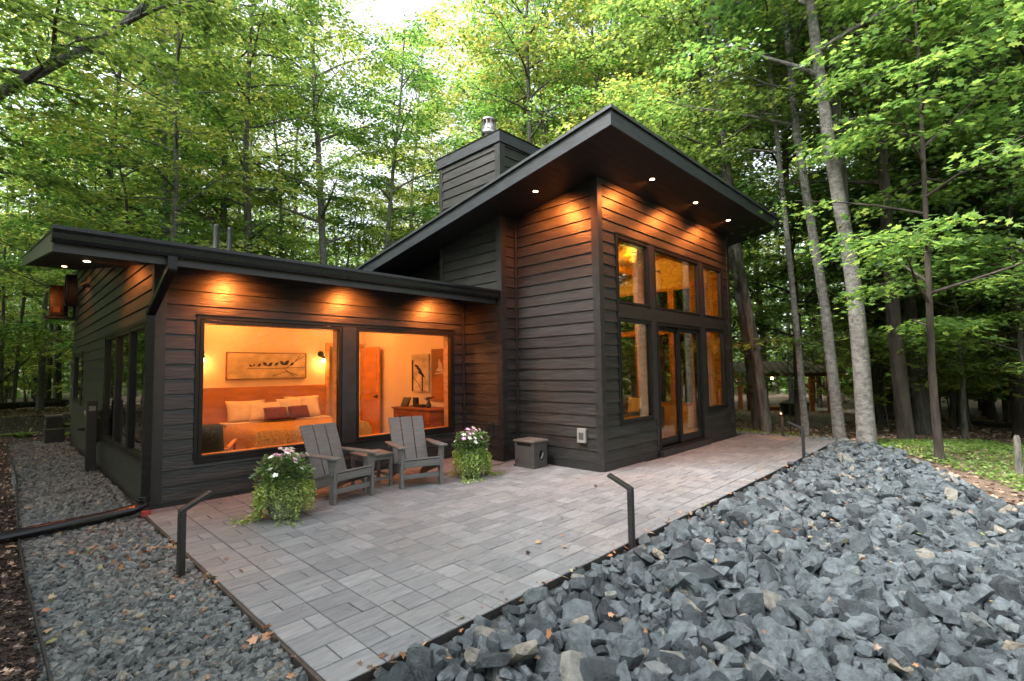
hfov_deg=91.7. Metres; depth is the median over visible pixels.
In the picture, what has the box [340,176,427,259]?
maple tree
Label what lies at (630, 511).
path light
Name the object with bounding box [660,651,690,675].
stone
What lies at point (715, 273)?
window
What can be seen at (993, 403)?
sapling
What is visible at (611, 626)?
stone
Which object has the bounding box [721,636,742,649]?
stone
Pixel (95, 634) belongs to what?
gravel
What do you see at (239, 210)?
maple tree
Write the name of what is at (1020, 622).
stone
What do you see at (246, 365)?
painting
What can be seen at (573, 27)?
maple tree
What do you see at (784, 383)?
woods
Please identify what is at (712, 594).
stone
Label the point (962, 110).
maple tree
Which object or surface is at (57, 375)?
maple tree
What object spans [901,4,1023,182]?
maple tree
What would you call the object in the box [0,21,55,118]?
maple tree
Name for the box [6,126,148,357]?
maple tree
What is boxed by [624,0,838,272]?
maple tree
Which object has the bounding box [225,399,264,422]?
pillow
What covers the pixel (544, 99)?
maple tree
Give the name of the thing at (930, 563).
stone
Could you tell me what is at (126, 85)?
maple tree
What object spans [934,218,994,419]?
maple tree
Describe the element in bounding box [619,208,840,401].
sapling
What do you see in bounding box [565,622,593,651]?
stone
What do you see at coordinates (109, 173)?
maple tree
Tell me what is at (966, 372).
sapling
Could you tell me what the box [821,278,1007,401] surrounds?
sapling
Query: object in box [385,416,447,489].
adirondack chair
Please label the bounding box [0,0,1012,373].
sky
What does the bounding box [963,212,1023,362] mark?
maple tree
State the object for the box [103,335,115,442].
side window
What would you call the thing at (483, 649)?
stone
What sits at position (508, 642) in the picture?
stone
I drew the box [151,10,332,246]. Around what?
maple tree
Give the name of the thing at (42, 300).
maple tree
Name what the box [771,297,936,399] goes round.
sapling
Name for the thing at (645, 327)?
window
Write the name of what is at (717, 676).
stone
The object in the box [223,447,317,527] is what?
flower planter
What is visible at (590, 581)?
stone
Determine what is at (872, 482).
stone bank
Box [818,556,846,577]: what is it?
stone
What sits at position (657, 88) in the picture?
maple tree
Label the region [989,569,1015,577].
stone
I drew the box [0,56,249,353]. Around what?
maple tree
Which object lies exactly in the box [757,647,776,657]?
stone
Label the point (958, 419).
maple tree
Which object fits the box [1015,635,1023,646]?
stone
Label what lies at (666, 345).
maple tree
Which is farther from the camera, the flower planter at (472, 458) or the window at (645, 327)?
the window at (645, 327)
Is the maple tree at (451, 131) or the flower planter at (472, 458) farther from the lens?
the maple tree at (451, 131)
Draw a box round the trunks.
[1,192,998,400]
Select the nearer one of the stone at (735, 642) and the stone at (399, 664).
the stone at (399, 664)
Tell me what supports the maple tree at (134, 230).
on the ground at (780, 397)
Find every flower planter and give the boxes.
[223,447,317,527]
[445,426,504,483]
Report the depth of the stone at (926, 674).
2.73 m
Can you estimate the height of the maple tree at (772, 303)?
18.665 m
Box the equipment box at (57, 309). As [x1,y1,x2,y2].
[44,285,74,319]
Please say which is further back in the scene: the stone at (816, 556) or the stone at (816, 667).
the stone at (816, 556)
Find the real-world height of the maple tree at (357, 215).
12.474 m
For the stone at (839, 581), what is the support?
on the stone bank
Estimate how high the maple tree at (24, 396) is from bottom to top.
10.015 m
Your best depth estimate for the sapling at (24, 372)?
27.99 m
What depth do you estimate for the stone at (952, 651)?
3.00 m
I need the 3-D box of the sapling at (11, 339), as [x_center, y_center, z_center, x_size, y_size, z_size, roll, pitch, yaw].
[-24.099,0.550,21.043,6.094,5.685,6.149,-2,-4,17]
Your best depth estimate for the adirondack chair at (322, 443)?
6.30 m
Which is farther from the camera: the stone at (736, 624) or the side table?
the side table
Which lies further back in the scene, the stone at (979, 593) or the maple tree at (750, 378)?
the maple tree at (750, 378)
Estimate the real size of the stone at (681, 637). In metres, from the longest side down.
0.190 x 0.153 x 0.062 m
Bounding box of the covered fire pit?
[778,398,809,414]
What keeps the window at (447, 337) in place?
in the cabin
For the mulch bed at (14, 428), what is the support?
on the ground at (780, 397)
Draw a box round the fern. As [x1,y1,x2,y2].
[4,431,40,437]
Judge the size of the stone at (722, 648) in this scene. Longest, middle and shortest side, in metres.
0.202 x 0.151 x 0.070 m
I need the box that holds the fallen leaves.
[32,464,991,680]
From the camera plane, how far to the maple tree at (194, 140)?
31.59 m
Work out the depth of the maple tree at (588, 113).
17.58 m
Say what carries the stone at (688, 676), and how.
on the stone bank
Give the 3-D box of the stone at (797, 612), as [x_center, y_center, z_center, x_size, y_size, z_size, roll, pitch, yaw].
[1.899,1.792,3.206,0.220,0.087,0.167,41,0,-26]
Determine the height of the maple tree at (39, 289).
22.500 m
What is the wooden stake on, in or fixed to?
on the ground at (780, 397)
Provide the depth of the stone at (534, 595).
3.26 m
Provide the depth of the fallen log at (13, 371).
24.18 m
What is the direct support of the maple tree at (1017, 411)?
on the ground at (780, 397)
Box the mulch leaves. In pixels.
[0,412,70,680]
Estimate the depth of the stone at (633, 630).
2.92 m
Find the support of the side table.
on the patio at (449, 530)
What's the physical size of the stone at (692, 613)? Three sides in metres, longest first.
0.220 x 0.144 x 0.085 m
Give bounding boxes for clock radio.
[416,404,425,407]
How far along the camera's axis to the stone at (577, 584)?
3.42 m
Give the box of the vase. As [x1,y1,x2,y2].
[424,397,433,407]
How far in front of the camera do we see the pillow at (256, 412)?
9.46 m
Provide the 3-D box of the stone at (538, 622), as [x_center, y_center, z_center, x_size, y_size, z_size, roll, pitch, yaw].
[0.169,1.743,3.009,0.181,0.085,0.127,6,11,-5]
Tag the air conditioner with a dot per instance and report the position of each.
(53, 421)
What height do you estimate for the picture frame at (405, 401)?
0.173 m
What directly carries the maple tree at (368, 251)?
on the ground at (780, 397)
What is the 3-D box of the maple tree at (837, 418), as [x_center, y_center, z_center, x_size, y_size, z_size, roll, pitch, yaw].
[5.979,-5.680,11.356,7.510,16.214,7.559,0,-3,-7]
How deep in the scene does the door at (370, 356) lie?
11.08 m
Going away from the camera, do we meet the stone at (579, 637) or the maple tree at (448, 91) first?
the stone at (579, 637)
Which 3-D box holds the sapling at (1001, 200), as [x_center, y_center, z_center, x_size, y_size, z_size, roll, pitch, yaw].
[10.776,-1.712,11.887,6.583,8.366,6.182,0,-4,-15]
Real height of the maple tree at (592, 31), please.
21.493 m
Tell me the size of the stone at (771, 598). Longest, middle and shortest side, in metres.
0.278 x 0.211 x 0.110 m
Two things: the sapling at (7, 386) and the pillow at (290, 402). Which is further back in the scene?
the sapling at (7, 386)
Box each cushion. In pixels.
[263,407,287,419]
[287,405,309,418]
[627,397,641,413]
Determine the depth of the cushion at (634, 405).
11.98 m
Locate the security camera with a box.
[79,282,89,288]
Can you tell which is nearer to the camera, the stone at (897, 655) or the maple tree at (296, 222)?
the stone at (897, 655)
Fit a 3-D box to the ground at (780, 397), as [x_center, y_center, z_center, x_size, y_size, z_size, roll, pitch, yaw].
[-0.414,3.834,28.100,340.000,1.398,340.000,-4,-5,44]
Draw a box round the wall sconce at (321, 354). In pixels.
[318,351,325,362]
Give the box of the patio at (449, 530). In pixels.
[148,434,834,680]
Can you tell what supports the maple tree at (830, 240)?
on the ground at (780, 397)
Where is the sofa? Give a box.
[623,396,664,428]
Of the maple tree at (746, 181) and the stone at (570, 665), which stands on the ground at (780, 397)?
the maple tree at (746, 181)
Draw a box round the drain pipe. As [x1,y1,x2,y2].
[0,496,150,543]
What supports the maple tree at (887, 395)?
on the ground at (780, 397)
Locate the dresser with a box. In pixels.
[391,405,443,430]
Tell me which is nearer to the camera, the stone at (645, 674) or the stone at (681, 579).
the stone at (645, 674)
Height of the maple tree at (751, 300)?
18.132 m
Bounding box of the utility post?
[77,400,98,471]
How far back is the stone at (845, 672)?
2.64 m
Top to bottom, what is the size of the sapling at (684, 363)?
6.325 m
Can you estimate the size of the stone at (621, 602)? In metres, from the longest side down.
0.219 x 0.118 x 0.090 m
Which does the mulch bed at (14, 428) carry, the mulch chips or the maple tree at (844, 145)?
the mulch chips
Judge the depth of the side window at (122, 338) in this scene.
7.40 m
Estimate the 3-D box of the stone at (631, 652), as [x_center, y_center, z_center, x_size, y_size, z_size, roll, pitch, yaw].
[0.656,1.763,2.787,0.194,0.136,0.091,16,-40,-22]
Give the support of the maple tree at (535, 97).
on the ground at (780, 397)
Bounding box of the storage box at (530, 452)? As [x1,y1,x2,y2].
[513,437,548,468]
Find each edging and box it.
[6,444,52,680]
[143,516,323,680]
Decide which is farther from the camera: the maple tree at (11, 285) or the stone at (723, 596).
the maple tree at (11, 285)
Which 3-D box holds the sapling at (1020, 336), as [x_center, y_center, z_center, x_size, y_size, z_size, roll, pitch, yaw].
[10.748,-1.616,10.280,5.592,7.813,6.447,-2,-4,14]
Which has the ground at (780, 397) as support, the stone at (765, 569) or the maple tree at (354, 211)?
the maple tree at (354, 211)
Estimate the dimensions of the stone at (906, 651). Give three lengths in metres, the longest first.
0.190 x 0.138 x 0.094 m
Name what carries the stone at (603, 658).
on the stone bank
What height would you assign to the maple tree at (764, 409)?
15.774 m
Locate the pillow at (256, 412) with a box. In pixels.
[248,402,280,421]
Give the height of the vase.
0.214 m
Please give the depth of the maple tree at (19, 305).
28.31 m
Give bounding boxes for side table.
[350,449,393,490]
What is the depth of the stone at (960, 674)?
2.74 m
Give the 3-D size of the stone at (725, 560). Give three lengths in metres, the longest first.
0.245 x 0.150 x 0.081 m
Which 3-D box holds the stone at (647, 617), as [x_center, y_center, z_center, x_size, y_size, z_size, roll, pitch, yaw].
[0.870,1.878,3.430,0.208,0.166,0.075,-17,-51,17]
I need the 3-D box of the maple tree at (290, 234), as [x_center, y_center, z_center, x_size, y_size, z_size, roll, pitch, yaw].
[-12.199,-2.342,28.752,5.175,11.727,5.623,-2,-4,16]
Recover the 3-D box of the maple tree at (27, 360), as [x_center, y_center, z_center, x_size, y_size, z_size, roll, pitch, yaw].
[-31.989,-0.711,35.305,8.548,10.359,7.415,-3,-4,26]
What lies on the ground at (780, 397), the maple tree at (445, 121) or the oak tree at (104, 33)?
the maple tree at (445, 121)
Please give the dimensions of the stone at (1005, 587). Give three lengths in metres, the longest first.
0.274 x 0.190 x 0.088 m
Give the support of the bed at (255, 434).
in the cabin
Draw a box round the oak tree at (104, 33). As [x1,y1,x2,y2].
[0,0,317,212]
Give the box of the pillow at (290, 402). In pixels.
[276,398,301,417]
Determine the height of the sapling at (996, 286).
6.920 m
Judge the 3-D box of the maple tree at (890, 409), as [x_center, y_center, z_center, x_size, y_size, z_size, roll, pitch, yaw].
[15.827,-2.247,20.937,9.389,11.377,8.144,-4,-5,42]
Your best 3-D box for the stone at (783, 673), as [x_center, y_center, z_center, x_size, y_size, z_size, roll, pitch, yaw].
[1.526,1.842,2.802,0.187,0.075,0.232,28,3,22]
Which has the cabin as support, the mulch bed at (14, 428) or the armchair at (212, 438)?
the armchair at (212, 438)
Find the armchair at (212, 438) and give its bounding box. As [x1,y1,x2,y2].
[202,424,236,453]
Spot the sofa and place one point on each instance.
(625, 402)
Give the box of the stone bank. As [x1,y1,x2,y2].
[373,438,1023,680]
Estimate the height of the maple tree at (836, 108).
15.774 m
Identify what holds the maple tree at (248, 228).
on the ground at (780, 397)
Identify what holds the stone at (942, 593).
on the stone bank
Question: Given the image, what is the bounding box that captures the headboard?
[202,384,325,425]
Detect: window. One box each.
[73,354,81,401]
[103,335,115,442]
[113,330,128,449]
[127,324,144,458]
[197,319,341,459]
[356,328,452,440]
[617,235,649,307]
[619,318,653,422]
[654,247,699,315]
[702,264,722,319]
[705,329,726,408]
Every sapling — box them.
[0,310,69,401]
[0,316,55,360]
[0,346,38,395]
[3,329,70,400]
[6,315,70,392]
[22,327,70,390]
[38,327,74,392]
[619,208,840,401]
[619,257,760,395]
[623,324,688,393]
[623,331,689,395]
[748,160,1023,397]
[766,87,1023,438]
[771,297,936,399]
[783,271,1009,427]
[814,316,943,402]
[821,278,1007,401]
[839,330,894,413]
[842,295,1003,400]
[845,78,1023,381]
[872,290,1023,422]
[920,112,1023,379]
[935,304,1023,422]
[938,381,981,417]
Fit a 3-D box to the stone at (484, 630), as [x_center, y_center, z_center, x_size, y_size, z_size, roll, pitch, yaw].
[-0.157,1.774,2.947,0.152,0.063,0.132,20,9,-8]
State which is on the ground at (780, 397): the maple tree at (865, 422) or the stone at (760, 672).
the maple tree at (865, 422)
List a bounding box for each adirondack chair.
[298,422,379,505]
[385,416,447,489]
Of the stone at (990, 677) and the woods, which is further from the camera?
the woods
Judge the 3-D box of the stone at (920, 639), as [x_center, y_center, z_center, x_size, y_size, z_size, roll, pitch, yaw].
[2.481,1.845,3.026,0.240,0.098,0.164,-41,-11,17]
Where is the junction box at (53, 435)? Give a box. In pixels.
[43,428,65,443]
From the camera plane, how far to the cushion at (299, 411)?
9.75 m
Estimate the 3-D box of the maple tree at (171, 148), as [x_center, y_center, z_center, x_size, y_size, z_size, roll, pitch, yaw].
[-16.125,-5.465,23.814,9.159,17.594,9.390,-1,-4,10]
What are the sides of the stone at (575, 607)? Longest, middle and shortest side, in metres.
0.286 x 0.225 x 0.089 m
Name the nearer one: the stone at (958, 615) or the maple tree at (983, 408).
the stone at (958, 615)
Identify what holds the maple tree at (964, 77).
on the ground at (780, 397)
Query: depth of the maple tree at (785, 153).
14.65 m
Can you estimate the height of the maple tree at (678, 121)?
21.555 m
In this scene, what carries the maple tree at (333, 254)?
on the ground at (780, 397)
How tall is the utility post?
1.250 m
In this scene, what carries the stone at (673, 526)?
on the stone bank
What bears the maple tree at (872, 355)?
on the ground at (780, 397)
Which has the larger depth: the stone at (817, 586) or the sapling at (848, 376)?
the sapling at (848, 376)
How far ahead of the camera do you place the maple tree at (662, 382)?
22.11 m
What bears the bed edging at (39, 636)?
on the ground at (780, 397)
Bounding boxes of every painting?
[225,352,306,379]
[411,354,429,391]
[431,349,443,400]
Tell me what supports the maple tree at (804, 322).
on the ground at (780, 397)
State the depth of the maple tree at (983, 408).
25.08 m
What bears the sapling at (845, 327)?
on the ground at (780, 397)
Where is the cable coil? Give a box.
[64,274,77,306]
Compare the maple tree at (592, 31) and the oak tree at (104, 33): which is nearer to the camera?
the oak tree at (104, 33)
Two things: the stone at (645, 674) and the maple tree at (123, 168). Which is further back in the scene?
the maple tree at (123, 168)
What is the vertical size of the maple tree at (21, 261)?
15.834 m
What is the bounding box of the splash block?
[141,510,150,516]
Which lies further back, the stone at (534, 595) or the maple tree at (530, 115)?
the maple tree at (530, 115)
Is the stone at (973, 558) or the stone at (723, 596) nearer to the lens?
the stone at (723, 596)
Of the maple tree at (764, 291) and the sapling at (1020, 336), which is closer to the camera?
the sapling at (1020, 336)
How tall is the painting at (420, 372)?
0.750 m
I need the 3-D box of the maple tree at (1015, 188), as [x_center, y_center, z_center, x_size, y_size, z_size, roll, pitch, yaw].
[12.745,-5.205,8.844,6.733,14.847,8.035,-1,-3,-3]
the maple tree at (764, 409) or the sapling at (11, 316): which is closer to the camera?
the maple tree at (764, 409)
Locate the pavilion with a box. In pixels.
[733,360,846,412]
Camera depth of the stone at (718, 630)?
2.97 m
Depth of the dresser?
9.13 m
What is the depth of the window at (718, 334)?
11.08 m
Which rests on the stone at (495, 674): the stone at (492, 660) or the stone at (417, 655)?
the stone at (492, 660)
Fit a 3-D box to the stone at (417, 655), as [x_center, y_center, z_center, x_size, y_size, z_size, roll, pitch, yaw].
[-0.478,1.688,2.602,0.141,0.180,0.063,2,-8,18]
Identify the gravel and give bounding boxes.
[5,430,838,680]
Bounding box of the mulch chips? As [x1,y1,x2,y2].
[0,496,47,680]
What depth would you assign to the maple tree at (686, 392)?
30.31 m
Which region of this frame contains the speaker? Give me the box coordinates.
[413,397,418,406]
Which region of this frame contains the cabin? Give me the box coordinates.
[22,103,779,510]
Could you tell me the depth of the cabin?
8.29 m
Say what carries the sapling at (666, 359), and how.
on the ground at (780, 397)
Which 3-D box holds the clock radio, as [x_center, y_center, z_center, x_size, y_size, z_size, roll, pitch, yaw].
[-1.739,1.249,9.490,0.160,0.053,0.120,-4,-5,44]
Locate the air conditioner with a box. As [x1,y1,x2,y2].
[45,414,62,428]
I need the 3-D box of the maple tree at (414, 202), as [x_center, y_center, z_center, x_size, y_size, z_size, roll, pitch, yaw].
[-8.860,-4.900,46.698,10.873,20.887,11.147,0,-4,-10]
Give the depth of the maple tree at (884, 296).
20.41 m
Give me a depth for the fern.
13.32 m
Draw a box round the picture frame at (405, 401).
[401,397,410,406]
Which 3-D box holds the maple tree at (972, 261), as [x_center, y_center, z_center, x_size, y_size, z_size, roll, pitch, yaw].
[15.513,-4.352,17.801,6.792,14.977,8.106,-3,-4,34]
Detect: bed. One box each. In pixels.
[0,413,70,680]
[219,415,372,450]
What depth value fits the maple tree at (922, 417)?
13.06 m
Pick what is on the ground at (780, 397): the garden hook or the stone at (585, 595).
the garden hook
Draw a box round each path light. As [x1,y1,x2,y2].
[176,490,212,577]
[607,473,635,550]
[779,411,783,436]
[788,421,804,460]
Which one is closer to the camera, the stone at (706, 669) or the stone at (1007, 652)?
the stone at (706, 669)
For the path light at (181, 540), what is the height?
0.698 m
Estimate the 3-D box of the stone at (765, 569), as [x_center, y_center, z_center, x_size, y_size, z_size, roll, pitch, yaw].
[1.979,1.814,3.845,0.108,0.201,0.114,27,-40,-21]
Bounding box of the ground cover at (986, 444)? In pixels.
[736,427,1023,490]
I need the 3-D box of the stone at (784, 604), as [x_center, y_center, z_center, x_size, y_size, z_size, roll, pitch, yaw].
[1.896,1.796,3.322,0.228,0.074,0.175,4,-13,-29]
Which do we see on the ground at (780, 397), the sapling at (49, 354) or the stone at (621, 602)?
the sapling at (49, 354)
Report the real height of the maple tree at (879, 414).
17.355 m
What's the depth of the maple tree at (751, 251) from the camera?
31.12 m
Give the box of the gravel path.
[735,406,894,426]
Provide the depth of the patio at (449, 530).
4.62 m
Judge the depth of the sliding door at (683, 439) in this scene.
9.57 m
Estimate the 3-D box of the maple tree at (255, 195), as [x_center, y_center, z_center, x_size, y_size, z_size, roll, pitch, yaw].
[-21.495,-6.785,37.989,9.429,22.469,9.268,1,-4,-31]
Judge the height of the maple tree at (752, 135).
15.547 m
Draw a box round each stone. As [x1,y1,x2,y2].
[373,667,408,680]
[390,661,414,680]
[406,643,434,680]
[445,657,463,667]
[473,646,489,673]
[475,625,494,636]
[475,652,511,668]
[484,667,500,680]
[486,630,517,651]
[486,633,499,652]
[487,666,510,680]
[507,666,525,680]
[508,639,537,665]
[523,586,553,608]
[524,614,552,641]
[534,646,560,679]
[537,597,556,619]
[549,630,564,649]
[560,650,586,680]
[561,598,597,629]
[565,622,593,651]
[568,577,586,594]
[580,590,600,611]
[580,657,638,680]
[581,576,594,589]
[582,644,596,655]
[586,655,619,664]
[599,621,623,634]
[612,639,643,669]
[616,660,631,680]
[617,600,630,620]
[622,619,651,648]
[636,667,651,680]
[639,598,652,619]
[647,649,684,661]
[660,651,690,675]
[663,520,694,541]
[665,560,682,571]
[669,632,686,650]
[672,640,692,652]
[674,571,717,593]
[676,565,718,583]
[683,604,706,627]
[684,673,694,680]
[685,655,699,672]
[686,646,707,659]
[689,562,704,565]
[691,656,717,679]
[697,619,734,641]
[706,592,730,619]
[708,593,728,616]
[708,671,729,680]
[713,554,734,568]
[713,641,746,663]
[717,647,743,669]
[718,668,745,680]
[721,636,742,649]
[727,551,749,562]
[728,620,753,641]
[732,586,764,617]
[747,654,779,680]
[750,664,775,680]
[754,616,789,646]
[756,559,777,583]
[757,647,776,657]
[763,590,781,611]
[764,650,804,680]
[770,523,795,539]
[773,638,806,652]
[775,599,813,620]
[782,625,803,637]
[788,602,815,625]
[790,647,822,666]
[795,567,825,593]
[800,549,826,556]
[800,620,827,648]
[801,547,826,573]
[802,652,835,680]
[806,599,824,615]
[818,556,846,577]
[825,596,839,606]
[829,574,862,587]
[833,612,879,637]
[834,662,874,680]
[837,598,879,625]
[854,577,876,598]
[859,596,873,601]
[879,624,901,637]
[883,646,918,677]
[884,642,921,680]
[892,543,916,556]
[893,623,939,657]
[915,656,936,669]
[917,668,943,680]
[919,558,957,573]
[929,589,969,604]
[932,642,963,665]
[937,667,986,680]
[943,549,983,565]
[943,608,965,629]
[953,531,988,547]
[954,631,988,647]
[963,645,1013,664]
[966,583,994,603]
[985,596,1011,619]
[987,670,996,680]
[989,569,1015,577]
[989,575,1021,605]
[1002,649,1014,658]
[1012,619,1023,631]
[1014,552,1023,562]
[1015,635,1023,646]
[1018,655,1023,680]
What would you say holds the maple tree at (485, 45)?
on the ground at (780, 397)
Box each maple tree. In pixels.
[0,0,93,44]
[0,0,195,413]
[0,0,278,235]
[0,0,302,248]
[0,0,302,255]
[0,11,134,406]
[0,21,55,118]
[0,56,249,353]
[0,109,192,357]
[0,122,55,286]
[0,128,148,410]
[0,134,96,410]
[0,148,201,359]
[0,149,82,409]
[0,161,18,238]
[0,166,99,406]
[0,183,38,394]
[0,199,70,359]
[0,206,62,358]
[0,214,48,401]
[0,257,29,355]
[1,202,68,369]
[1,282,67,400]
[1,290,37,343]
[2,0,305,257]
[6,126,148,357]
[6,289,70,372]
[12,0,379,262]
[14,219,152,352]
[35,76,203,231]
[46,35,266,246]
[114,0,381,253]
[115,39,258,246]
[120,189,270,254]
[136,0,445,264]
[147,44,364,257]
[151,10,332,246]
[179,72,318,253]
[191,54,380,264]
[194,133,297,233]
[198,135,278,250]
[232,214,314,261]
[275,200,336,260]
[287,170,402,268]
[289,12,463,249]
[291,199,412,265]
[296,182,380,266]
[321,0,497,268]
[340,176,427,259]
[351,108,449,259]
[352,224,402,263]
[355,101,474,236]
[355,239,380,262]
[362,175,435,250]
[365,191,438,261]
[402,22,554,229]
[410,64,548,223]
[412,58,554,205]
[414,0,671,181]
[419,111,496,198]
[430,0,636,215]
[456,0,581,143]
[467,44,592,145]
[485,0,683,395]
[507,0,763,293]
[509,41,623,147]
[525,4,774,400]
[534,52,594,146]
[536,101,758,351]
[539,0,763,395]
[549,72,769,362]
[550,131,629,351]
[561,0,861,430]
[564,0,792,399]
[575,0,869,432]
[596,0,958,438]
[607,80,684,395]
[614,0,936,435]
[622,98,869,357]
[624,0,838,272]
[624,293,732,359]
[628,133,822,353]
[651,72,773,401]
[652,0,1000,427]
[653,0,1023,442]
[657,160,790,361]
[666,0,1023,370]
[675,0,1023,439]
[721,43,831,402]
[729,0,1023,434]
[730,263,778,334]
[731,0,1023,462]
[731,145,830,326]
[732,234,799,336]
[733,6,1002,425]
[739,149,847,407]
[744,23,1003,420]
[745,7,1012,423]
[748,114,1023,373]
[758,154,978,415]
[766,231,837,402]
[767,76,912,414]
[774,4,1019,416]
[787,272,850,367]
[795,154,862,358]
[799,93,1023,432]
[801,4,1023,188]
[815,53,1021,428]
[819,0,1023,306]
[819,148,1021,403]
[825,7,1022,224]
[825,111,1023,428]
[847,9,1023,438]
[847,21,1022,413]
[859,64,1021,422]
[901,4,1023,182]
[919,45,1023,334]
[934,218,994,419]
[963,128,1009,415]
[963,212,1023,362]
[970,5,1023,174]
[977,399,980,410]
[980,1,1023,308]
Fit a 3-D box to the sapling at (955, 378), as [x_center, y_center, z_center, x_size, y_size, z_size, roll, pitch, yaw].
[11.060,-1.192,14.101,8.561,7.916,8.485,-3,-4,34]
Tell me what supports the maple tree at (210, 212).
on the ground at (780, 397)
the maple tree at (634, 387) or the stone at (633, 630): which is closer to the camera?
the stone at (633, 630)
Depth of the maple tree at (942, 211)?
14.84 m
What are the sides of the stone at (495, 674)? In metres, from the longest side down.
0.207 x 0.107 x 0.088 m
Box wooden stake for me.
[1013,435,1023,472]
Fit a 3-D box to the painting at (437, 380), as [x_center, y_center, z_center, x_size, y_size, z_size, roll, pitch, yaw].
[-1.378,0.659,9.533,0.520,1.000,0.042,-4,-5,44]
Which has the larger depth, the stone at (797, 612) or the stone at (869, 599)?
the stone at (869, 599)
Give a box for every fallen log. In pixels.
[0,356,30,382]
[0,399,68,409]
[31,396,68,401]
[854,415,944,421]
[971,420,1011,427]
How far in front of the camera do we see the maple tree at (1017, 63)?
14.92 m
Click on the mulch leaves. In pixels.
(13, 608)
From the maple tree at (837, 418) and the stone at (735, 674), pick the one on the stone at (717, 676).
the stone at (735, 674)
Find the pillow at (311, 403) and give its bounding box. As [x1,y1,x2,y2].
[284,395,321,415]
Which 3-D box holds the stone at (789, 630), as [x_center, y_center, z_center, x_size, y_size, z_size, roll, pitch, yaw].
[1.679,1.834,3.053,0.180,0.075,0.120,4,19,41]
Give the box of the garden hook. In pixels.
[787,356,790,431]
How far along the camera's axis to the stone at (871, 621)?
3.19 m
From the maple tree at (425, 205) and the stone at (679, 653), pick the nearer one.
the stone at (679, 653)
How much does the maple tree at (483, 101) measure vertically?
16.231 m
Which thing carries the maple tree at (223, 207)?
on the ground at (780, 397)
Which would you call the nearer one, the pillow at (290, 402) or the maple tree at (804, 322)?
the pillow at (290, 402)
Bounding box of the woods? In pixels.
[0,184,998,400]
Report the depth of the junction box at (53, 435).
11.97 m
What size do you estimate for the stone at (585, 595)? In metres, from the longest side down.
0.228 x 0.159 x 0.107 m
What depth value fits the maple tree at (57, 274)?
19.85 m
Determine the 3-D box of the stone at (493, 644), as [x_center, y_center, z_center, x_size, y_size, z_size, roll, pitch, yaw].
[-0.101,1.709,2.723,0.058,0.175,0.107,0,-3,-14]
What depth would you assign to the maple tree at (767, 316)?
15.24 m
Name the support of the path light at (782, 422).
on the ground at (780, 397)
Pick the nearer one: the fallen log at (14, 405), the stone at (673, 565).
the stone at (673, 565)
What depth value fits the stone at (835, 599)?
3.50 m
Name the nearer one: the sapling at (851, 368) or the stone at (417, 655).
the stone at (417, 655)
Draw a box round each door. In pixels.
[361,347,380,433]
[656,323,706,449]
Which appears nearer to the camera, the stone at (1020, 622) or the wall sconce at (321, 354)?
the stone at (1020, 622)
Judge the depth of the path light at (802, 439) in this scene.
8.46 m
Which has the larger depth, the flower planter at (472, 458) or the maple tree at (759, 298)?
the maple tree at (759, 298)
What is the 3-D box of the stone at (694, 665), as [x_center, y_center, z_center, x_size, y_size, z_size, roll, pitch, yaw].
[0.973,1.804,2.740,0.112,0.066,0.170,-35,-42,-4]
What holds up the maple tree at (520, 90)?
on the ground at (780, 397)
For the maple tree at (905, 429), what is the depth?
10.99 m
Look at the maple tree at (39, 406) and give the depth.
23.90 m
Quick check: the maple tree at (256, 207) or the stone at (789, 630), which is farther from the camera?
the maple tree at (256, 207)
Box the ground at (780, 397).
[0,375,1023,671]
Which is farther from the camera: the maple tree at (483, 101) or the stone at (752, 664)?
the maple tree at (483, 101)
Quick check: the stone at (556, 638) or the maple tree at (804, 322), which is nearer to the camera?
the stone at (556, 638)
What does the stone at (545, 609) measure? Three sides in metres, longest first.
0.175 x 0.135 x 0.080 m
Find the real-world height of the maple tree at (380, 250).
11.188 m
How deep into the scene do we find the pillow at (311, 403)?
10.31 m
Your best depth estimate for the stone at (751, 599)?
3.30 m

